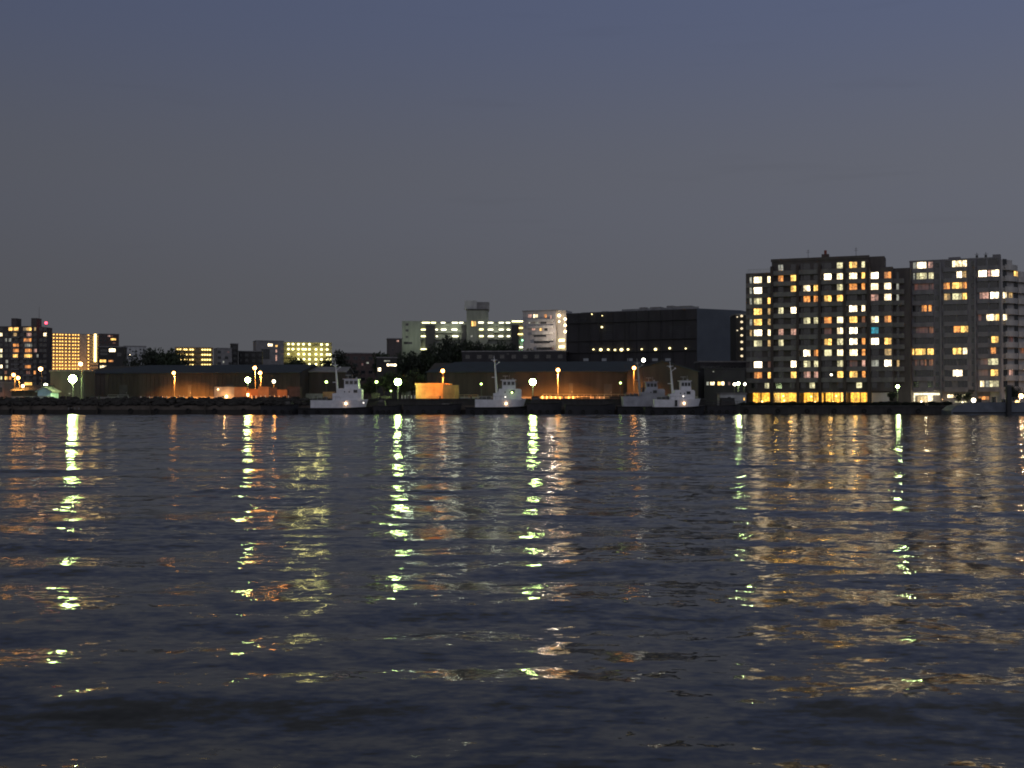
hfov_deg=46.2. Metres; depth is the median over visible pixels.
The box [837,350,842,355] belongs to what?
window
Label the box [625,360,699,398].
warehouse
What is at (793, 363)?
window
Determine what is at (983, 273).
window
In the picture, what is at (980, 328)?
window
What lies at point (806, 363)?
window
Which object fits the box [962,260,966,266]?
window
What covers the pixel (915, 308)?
window
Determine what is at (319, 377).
shed
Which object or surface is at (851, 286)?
window
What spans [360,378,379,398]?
tree
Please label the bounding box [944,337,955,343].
window
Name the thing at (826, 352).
window
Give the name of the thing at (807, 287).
window
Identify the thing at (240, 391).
cargo container
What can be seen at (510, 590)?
water
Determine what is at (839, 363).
window
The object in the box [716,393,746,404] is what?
kiosk
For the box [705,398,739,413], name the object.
workboat
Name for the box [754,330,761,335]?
window
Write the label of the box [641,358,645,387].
floodlight pole
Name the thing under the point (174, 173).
sky
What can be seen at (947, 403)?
bush
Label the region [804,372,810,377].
window
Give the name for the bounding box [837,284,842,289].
window
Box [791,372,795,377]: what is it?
window
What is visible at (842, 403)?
bush
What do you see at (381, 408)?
workboat
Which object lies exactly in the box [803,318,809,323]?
window
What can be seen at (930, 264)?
window
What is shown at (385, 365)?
building
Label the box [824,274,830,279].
window
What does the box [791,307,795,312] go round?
window
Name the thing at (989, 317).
window
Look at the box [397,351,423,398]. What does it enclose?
tree
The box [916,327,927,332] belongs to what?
window
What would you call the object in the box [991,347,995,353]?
window
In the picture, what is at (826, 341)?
window
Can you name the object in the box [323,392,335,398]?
cargo container
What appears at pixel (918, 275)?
window
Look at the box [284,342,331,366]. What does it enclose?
apartment block
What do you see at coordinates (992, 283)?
window
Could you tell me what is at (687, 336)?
office building
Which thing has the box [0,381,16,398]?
building
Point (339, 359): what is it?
tree
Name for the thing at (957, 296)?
window
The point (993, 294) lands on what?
window
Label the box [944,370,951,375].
window
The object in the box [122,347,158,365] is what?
tree
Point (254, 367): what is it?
street lamp
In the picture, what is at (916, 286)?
window
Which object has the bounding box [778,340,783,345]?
window
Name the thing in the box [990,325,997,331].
window
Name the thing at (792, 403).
bush
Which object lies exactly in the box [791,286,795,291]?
window
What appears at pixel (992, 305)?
window
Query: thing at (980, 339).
window
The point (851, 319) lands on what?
window
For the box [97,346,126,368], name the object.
building
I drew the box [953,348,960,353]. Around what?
window
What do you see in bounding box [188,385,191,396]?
door
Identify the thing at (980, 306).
window
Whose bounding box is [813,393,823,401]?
lobby window
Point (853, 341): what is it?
window
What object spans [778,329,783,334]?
window
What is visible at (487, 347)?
tree
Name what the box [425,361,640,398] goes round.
warehouse
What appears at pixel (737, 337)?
apartment building
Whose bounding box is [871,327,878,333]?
window
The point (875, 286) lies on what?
window
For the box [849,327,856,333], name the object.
window
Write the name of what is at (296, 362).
tree
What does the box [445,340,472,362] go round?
tree
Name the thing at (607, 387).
door
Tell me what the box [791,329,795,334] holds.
window
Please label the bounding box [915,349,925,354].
window
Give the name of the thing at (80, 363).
street lamp
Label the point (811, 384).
window
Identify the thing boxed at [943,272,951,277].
window
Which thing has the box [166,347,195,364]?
tree
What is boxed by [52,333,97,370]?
apartment block
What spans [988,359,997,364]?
window
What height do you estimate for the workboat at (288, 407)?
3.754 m
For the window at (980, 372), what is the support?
in the apartment block at (967, 325)
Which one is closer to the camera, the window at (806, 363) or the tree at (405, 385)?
the tree at (405, 385)
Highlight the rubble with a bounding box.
[0,396,308,406]
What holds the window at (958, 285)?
in the apartment block at (967, 325)
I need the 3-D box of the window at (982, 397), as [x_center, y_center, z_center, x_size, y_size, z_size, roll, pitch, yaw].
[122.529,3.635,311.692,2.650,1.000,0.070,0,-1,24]
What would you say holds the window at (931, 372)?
in the apartment block at (967, 325)
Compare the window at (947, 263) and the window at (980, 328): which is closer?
the window at (980, 328)
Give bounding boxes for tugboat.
[297,363,372,413]
[465,358,526,413]
[616,362,667,413]
[642,365,707,414]
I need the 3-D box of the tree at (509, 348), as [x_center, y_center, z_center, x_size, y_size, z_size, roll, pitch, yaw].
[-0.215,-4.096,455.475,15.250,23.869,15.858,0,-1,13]
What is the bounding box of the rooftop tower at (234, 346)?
[230,343,238,364]
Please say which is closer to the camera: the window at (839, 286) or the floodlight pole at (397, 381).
the floodlight pole at (397, 381)
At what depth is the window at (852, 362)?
312.49 m
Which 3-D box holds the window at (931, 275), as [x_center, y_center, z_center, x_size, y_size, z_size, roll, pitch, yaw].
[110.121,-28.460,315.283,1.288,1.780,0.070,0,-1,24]
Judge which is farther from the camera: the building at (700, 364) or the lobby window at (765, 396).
the building at (700, 364)
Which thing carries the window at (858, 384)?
in the apartment block at (813, 323)
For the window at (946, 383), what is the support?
in the apartment block at (967, 325)
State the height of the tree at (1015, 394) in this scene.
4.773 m
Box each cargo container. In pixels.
[214,387,233,398]
[234,387,247,396]
[247,389,257,397]
[258,387,268,396]
[269,387,278,396]
[277,390,286,396]
[287,387,301,398]
[306,394,322,398]
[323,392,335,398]
[372,393,379,398]
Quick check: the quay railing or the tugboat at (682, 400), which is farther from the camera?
the quay railing
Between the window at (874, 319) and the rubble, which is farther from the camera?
the window at (874, 319)
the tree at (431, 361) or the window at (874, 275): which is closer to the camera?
the window at (874, 275)
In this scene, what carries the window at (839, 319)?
in the apartment block at (813, 323)
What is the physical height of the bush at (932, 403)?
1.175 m
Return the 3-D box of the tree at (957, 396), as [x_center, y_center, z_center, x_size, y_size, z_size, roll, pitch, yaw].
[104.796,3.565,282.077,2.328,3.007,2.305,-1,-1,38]
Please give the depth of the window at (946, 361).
313.03 m
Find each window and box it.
[24,354,31,357]
[261,349,269,358]
[536,347,550,349]
[753,393,760,402]
[754,276,761,282]
[754,287,761,293]
[754,298,761,303]
[754,309,761,314]
[754,319,761,324]
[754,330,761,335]
[754,340,761,346]
[754,362,761,367]
[754,372,761,377]
[762,393,769,402]
[775,393,779,402]
[778,264,782,270]
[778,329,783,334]
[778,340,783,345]
[781,393,795,402]
[791,275,795,280]
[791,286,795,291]
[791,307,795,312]
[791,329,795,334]
[791,361,795,366]
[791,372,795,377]
[803,285,809,290]
[803,296,809,301]
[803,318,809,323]
[804,350,810,355]
[804,361,810,366]
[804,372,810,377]
[804,393,812,401]
[809,382,814,388]
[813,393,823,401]
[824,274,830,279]
[824,295,831,301]
[824,317,831,322]
[824,328,831,333]
[824,339,831,344]
[824,350,831,355]
[826,393,832,401]
[834,393,839,402]
[837,262,842,267]
[837,273,842,278]
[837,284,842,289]
[837,295,842,300]
[837,317,842,322]
[837,328,842,333]
[837,339,842,344]
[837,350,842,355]
[837,360,842,366]
[837,371,842,377]
[849,261,856,267]
[849,273,856,278]
[849,284,856,289]
[849,306,856,311]
[849,317,856,322]
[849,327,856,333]
[850,338,856,344]
[850,349,857,355]
[850,360,857,366]
[850,371,857,376]
[851,393,859,401]
[856,382,861,387]
[861,393,866,401]
[871,272,877,278]
[871,283,878,289]
[871,294,878,300]
[871,316,878,322]
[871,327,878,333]
[871,338,878,344]
[871,360,878,365]
[884,271,890,277]
[884,283,890,288]
[884,294,890,299]
[884,316,890,321]
[884,338,891,343]
[884,349,891,354]
[884,360,891,365]
[913,306,918,311]
[914,284,928,289]
[914,294,928,300]
[914,381,918,387]
[915,316,928,322]
[915,338,928,343]
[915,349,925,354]
[915,370,929,376]
[916,273,926,278]
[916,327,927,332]
[917,262,925,267]
[917,396,927,401]
[922,305,926,311]
[927,349,933,354]
[928,261,932,267]
[928,381,932,386]
[929,273,933,278]
[929,327,933,332]
[929,370,933,376]
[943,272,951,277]
[943,283,949,288]
[943,304,955,310]
[943,315,955,321]
[944,294,950,299]
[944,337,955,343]
[944,348,951,354]
[944,359,956,365]
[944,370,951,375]
[944,381,951,386]
[945,261,949,266]
[945,326,950,332]
[952,260,961,266]
[952,282,961,288]
[952,293,961,299]
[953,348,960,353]
[953,370,962,375]
[954,326,959,332]
[957,271,961,277]
[957,304,966,309]
[957,315,966,320]
[958,337,966,342]
[958,359,966,364]
[958,381,967,386]
[961,326,967,331]
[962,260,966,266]
[977,259,985,265]
[977,281,987,287]
[978,270,986,276]
[978,303,987,309]
[978,326,987,331]
[978,337,987,342]
[978,348,987,353]
[978,370,987,375]
[978,396,988,399]
[980,292,988,298]
[980,359,987,364]
[986,314,996,320]
[988,259,996,264]
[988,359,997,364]
[990,281,997,286]
[990,292,998,297]
[990,303,997,309]
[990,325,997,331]
[990,381,998,386]
[991,270,998,275]
[991,336,998,342]
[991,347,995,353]
[991,370,997,375]
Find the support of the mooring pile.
in the water
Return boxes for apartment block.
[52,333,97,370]
[175,347,212,364]
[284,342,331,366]
[402,300,522,398]
[746,248,911,404]
[909,252,1023,404]
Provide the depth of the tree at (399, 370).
439.64 m
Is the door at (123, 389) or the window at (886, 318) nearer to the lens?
the window at (886, 318)
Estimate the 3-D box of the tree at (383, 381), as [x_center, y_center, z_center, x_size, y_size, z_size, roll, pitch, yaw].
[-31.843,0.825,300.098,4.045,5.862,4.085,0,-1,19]
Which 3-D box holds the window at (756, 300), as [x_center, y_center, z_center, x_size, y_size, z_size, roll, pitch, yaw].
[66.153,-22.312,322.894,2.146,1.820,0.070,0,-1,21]
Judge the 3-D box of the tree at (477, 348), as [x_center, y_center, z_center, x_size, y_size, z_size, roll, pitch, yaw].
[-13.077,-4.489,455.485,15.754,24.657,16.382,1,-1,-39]
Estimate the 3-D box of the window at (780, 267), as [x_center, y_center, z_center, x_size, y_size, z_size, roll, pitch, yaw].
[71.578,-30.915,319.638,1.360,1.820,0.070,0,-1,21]
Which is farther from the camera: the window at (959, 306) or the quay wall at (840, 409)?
the window at (959, 306)
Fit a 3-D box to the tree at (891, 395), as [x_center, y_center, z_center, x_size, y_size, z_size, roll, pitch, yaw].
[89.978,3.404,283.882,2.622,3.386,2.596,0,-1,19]
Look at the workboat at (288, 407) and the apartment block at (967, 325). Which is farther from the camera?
the apartment block at (967, 325)
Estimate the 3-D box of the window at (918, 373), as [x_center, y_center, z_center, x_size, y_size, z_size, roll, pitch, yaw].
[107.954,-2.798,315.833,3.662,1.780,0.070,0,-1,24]
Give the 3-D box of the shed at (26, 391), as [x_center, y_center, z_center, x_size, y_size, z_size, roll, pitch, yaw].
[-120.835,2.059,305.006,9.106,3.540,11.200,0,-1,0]
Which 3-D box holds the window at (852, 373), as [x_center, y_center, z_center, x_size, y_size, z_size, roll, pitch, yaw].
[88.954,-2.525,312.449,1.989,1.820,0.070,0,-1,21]
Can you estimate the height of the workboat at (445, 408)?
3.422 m
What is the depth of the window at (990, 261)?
309.31 m
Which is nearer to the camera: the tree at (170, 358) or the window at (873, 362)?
the window at (873, 362)
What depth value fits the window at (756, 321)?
322.77 m
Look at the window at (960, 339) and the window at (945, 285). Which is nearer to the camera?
the window at (960, 339)
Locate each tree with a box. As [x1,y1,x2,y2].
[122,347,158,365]
[142,347,170,363]
[147,349,186,364]
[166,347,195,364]
[284,356,305,364]
[319,349,362,385]
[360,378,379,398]
[371,351,402,374]
[377,376,392,392]
[383,371,401,398]
[394,373,414,398]
[395,351,412,398]
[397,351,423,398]
[406,368,428,398]
[412,350,436,381]
[418,342,447,375]
[426,335,469,380]
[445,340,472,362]
[455,340,487,356]
[456,340,474,361]
[480,342,497,350]
[490,340,507,350]
[505,342,516,350]
[887,392,897,400]
[953,393,961,401]
[963,392,972,401]
[1004,385,1022,401]
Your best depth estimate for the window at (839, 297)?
313.99 m
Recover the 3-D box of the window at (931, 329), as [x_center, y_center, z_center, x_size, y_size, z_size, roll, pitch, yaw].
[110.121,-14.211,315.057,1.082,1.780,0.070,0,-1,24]
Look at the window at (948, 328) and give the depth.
313.34 m
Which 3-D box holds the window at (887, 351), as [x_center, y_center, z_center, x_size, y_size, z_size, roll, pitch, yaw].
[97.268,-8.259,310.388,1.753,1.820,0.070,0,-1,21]
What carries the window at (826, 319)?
in the apartment block at (813, 323)
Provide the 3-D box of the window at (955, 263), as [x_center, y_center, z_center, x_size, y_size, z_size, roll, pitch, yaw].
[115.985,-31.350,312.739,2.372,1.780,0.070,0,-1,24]
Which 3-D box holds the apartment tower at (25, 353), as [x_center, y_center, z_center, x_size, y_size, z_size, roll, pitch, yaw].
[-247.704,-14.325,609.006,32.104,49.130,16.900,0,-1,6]
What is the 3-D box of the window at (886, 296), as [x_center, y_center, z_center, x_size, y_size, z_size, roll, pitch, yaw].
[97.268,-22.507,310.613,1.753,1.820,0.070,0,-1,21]
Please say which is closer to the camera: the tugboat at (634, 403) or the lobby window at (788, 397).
the tugboat at (634, 403)
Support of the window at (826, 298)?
in the apartment block at (813, 323)
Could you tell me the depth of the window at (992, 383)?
308.63 m
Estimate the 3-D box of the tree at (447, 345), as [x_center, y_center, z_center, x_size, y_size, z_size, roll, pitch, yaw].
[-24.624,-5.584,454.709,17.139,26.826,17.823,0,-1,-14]
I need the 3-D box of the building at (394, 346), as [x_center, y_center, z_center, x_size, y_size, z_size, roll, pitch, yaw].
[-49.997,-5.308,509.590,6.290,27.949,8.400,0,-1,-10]
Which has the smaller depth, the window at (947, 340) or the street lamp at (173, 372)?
the window at (947, 340)
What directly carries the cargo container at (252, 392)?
on the yard pavement
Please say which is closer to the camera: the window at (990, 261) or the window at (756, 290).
the window at (990, 261)
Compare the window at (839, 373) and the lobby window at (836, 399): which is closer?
the window at (839, 373)
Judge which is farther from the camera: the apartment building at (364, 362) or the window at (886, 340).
the apartment building at (364, 362)
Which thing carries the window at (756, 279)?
in the apartment block at (813, 323)
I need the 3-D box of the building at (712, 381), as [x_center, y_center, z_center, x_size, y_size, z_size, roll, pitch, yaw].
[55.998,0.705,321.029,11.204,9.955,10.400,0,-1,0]
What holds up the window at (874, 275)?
in the apartment block at (813, 323)
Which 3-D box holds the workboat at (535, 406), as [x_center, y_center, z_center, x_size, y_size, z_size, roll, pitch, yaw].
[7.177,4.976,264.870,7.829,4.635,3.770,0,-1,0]
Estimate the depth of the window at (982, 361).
309.72 m
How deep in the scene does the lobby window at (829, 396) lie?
317.49 m
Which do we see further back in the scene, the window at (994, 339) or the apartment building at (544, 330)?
the apartment building at (544, 330)
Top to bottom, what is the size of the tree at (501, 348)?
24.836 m
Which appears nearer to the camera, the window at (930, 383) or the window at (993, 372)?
the window at (993, 372)
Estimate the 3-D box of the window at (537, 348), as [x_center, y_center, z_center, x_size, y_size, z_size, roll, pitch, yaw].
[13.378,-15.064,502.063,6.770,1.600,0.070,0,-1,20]
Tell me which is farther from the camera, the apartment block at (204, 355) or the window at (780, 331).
the apartment block at (204, 355)
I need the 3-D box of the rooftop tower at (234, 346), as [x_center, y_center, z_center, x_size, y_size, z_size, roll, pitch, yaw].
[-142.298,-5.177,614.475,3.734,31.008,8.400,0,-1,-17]
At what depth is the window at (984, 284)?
310.14 m
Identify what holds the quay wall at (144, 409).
on the ground
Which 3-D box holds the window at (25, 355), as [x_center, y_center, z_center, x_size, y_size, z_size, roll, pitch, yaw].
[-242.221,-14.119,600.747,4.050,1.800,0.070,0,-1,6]
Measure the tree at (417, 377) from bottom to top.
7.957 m
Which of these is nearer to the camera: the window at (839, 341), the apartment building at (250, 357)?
the window at (839, 341)
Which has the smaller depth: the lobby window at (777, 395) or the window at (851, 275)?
the window at (851, 275)
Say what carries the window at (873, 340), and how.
in the apartment block at (813, 323)
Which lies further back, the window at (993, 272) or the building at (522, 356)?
the building at (522, 356)
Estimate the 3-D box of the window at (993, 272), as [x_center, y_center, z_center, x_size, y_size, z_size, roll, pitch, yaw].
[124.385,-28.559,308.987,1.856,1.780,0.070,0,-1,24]
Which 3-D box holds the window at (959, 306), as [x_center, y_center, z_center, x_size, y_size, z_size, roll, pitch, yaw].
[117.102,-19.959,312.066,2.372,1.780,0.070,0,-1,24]
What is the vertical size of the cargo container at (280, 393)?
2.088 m
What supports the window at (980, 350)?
in the apartment block at (967, 325)
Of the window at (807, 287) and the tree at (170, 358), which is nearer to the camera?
the window at (807, 287)
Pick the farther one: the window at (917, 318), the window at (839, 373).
the window at (917, 318)
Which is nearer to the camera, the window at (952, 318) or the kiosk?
the kiosk
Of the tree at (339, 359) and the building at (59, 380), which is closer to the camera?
the building at (59, 380)
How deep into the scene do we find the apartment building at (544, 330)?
502.04 m
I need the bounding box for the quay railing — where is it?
[543,394,611,398]
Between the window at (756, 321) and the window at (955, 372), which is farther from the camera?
the window at (756, 321)
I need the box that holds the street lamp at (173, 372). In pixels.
[172,371,174,396]
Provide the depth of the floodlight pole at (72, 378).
283.32 m
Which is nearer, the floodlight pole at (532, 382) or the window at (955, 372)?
the floodlight pole at (532, 382)
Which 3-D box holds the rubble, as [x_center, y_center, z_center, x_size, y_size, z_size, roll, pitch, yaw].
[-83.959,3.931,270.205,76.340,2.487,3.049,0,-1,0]
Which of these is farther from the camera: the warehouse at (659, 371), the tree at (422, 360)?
the tree at (422, 360)
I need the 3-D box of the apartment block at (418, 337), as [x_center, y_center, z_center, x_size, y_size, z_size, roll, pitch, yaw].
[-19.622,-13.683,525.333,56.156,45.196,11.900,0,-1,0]
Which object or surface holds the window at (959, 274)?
in the apartment block at (967, 325)
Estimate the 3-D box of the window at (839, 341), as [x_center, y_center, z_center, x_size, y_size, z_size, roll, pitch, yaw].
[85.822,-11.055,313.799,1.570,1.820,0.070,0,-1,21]
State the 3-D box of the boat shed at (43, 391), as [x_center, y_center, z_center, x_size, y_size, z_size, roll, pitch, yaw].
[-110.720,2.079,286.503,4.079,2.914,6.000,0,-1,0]
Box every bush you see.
[764,401,773,404]
[788,401,797,404]
[805,401,814,404]
[837,401,847,404]
[911,401,920,404]
[927,401,936,404]
[942,401,952,404]
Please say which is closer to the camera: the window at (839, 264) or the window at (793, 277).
the window at (839, 264)
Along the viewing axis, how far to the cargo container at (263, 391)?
280.96 m
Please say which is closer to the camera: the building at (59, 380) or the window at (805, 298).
the building at (59, 380)
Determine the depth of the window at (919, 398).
317.80 m
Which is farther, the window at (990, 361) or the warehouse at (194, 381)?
the warehouse at (194, 381)
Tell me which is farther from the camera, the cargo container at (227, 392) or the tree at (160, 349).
the tree at (160, 349)
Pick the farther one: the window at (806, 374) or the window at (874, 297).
the window at (806, 374)
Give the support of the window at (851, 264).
in the apartment block at (813, 323)
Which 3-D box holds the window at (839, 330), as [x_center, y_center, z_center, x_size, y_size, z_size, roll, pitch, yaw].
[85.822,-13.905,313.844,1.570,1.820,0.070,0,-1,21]
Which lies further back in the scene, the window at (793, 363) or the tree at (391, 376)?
the window at (793, 363)
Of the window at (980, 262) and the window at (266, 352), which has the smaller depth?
the window at (980, 262)
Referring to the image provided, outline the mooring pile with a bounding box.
[1005,385,1011,414]
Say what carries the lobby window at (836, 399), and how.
in the apartment block at (813, 323)
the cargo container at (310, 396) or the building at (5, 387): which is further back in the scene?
the building at (5, 387)
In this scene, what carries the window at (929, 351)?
in the apartment block at (967, 325)
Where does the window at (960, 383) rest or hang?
in the apartment block at (967, 325)
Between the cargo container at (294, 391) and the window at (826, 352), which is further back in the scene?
the window at (826, 352)
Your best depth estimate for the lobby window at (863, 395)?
314.29 m
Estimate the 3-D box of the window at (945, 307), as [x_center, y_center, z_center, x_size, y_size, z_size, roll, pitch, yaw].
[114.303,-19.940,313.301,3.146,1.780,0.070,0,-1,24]
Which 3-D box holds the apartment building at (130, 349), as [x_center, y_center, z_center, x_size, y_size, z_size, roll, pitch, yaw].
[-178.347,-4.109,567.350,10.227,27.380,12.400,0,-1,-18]
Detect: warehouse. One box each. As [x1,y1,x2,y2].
[93,364,317,398]
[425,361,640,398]
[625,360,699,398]
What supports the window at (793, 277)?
in the apartment block at (813, 323)
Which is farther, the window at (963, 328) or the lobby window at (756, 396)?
the lobby window at (756, 396)
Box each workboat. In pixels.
[260,400,298,413]
[373,399,401,413]
[403,402,461,413]
[527,396,561,413]
[565,403,615,413]
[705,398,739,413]
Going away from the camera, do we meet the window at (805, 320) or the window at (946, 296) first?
the window at (946, 296)
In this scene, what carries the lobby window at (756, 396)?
in the apartment block at (813, 323)
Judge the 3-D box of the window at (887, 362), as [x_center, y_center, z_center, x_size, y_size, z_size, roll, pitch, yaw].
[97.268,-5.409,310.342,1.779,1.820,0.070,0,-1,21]
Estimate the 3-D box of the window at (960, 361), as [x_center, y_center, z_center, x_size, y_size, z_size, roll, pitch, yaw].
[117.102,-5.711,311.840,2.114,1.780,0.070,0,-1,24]
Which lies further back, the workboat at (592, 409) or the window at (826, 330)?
the window at (826, 330)
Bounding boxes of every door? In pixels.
[119,385,127,398]
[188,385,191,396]
[569,383,572,398]
[604,384,611,398]
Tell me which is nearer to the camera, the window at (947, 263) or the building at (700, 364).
the window at (947, 263)
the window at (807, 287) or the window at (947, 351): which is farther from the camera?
the window at (807, 287)
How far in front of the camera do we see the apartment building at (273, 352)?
653.22 m
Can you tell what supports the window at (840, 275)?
in the apartment block at (813, 323)
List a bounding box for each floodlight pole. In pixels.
[69,375,75,396]
[395,379,400,398]
[530,379,535,395]
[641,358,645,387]
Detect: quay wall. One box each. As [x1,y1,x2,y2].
[0,399,705,413]
[739,405,947,413]
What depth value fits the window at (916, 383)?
316.41 m
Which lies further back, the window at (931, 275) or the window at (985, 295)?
the window at (931, 275)
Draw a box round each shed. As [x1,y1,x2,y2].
[9,385,54,397]
[35,386,61,398]
[308,367,353,393]
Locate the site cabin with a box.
[415,383,458,398]
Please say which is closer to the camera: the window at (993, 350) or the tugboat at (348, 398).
the tugboat at (348, 398)
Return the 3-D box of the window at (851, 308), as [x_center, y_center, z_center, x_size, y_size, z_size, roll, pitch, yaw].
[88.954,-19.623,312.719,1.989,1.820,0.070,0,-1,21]
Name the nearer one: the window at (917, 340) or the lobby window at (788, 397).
the window at (917, 340)
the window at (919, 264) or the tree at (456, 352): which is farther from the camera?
the tree at (456, 352)
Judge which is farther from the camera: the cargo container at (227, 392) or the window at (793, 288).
the window at (793, 288)
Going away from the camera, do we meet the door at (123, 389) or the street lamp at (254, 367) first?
the street lamp at (254, 367)
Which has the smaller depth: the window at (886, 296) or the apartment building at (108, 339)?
the window at (886, 296)
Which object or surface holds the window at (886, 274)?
in the apartment block at (813, 323)
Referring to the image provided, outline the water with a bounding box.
[0,414,1023,767]
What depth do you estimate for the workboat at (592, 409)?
264.46 m
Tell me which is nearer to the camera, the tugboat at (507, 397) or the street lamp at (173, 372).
the tugboat at (507, 397)
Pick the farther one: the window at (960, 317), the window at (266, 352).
the window at (266, 352)
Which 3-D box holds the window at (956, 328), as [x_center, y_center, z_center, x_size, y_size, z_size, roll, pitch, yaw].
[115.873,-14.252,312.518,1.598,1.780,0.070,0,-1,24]
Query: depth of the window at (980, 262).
310.37 m
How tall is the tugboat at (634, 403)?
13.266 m
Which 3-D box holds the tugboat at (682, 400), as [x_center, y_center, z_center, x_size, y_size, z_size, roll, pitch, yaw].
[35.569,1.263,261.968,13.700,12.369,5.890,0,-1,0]
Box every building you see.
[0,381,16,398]
[49,370,95,398]
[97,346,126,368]
[98,333,118,345]
[125,346,145,365]
[213,348,231,364]
[238,351,262,364]
[253,340,283,364]
[342,352,379,398]
[376,357,397,398]
[386,338,402,398]
[461,350,567,361]
[522,310,571,350]
[566,306,745,369]
[694,361,747,402]
[697,367,745,404]
[729,314,745,360]
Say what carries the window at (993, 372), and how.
in the apartment block at (967, 325)
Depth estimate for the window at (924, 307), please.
315.87 m
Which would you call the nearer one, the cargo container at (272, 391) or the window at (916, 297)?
the cargo container at (272, 391)
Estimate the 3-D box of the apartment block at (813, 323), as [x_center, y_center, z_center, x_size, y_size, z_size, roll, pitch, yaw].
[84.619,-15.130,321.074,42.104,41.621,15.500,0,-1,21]
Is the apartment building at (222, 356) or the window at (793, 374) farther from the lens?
the apartment building at (222, 356)
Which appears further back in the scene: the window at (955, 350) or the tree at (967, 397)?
the window at (955, 350)
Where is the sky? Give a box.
[0,0,1023,365]
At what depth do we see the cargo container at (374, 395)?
283.96 m
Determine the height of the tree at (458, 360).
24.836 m
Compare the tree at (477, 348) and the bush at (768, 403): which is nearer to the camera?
the bush at (768, 403)
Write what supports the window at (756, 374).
in the apartment block at (813, 323)
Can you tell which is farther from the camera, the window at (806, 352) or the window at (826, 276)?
the window at (806, 352)
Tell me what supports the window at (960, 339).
in the apartment block at (967, 325)
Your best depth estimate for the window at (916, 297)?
316.18 m
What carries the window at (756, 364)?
in the apartment block at (813, 323)
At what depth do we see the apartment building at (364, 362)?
482.23 m
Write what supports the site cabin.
on the yard pavement
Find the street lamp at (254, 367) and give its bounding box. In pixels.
[253,366,256,388]
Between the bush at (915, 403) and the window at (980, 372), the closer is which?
the bush at (915, 403)
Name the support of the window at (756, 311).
in the apartment block at (813, 323)
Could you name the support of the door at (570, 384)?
in the warehouse at (587, 378)
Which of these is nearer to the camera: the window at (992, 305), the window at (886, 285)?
the window at (992, 305)
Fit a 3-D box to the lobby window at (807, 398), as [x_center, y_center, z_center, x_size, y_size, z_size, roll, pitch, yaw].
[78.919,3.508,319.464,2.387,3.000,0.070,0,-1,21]
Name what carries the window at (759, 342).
in the apartment block at (813, 323)
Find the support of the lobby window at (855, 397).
in the apartment block at (813, 323)
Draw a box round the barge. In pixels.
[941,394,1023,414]
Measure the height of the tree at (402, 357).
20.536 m
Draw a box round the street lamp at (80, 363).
[79,362,81,398]
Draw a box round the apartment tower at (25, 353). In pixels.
[0,318,51,385]
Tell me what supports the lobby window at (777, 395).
in the apartment block at (813, 323)
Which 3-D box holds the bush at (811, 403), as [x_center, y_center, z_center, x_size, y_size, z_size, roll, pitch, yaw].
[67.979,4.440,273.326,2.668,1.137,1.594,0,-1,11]

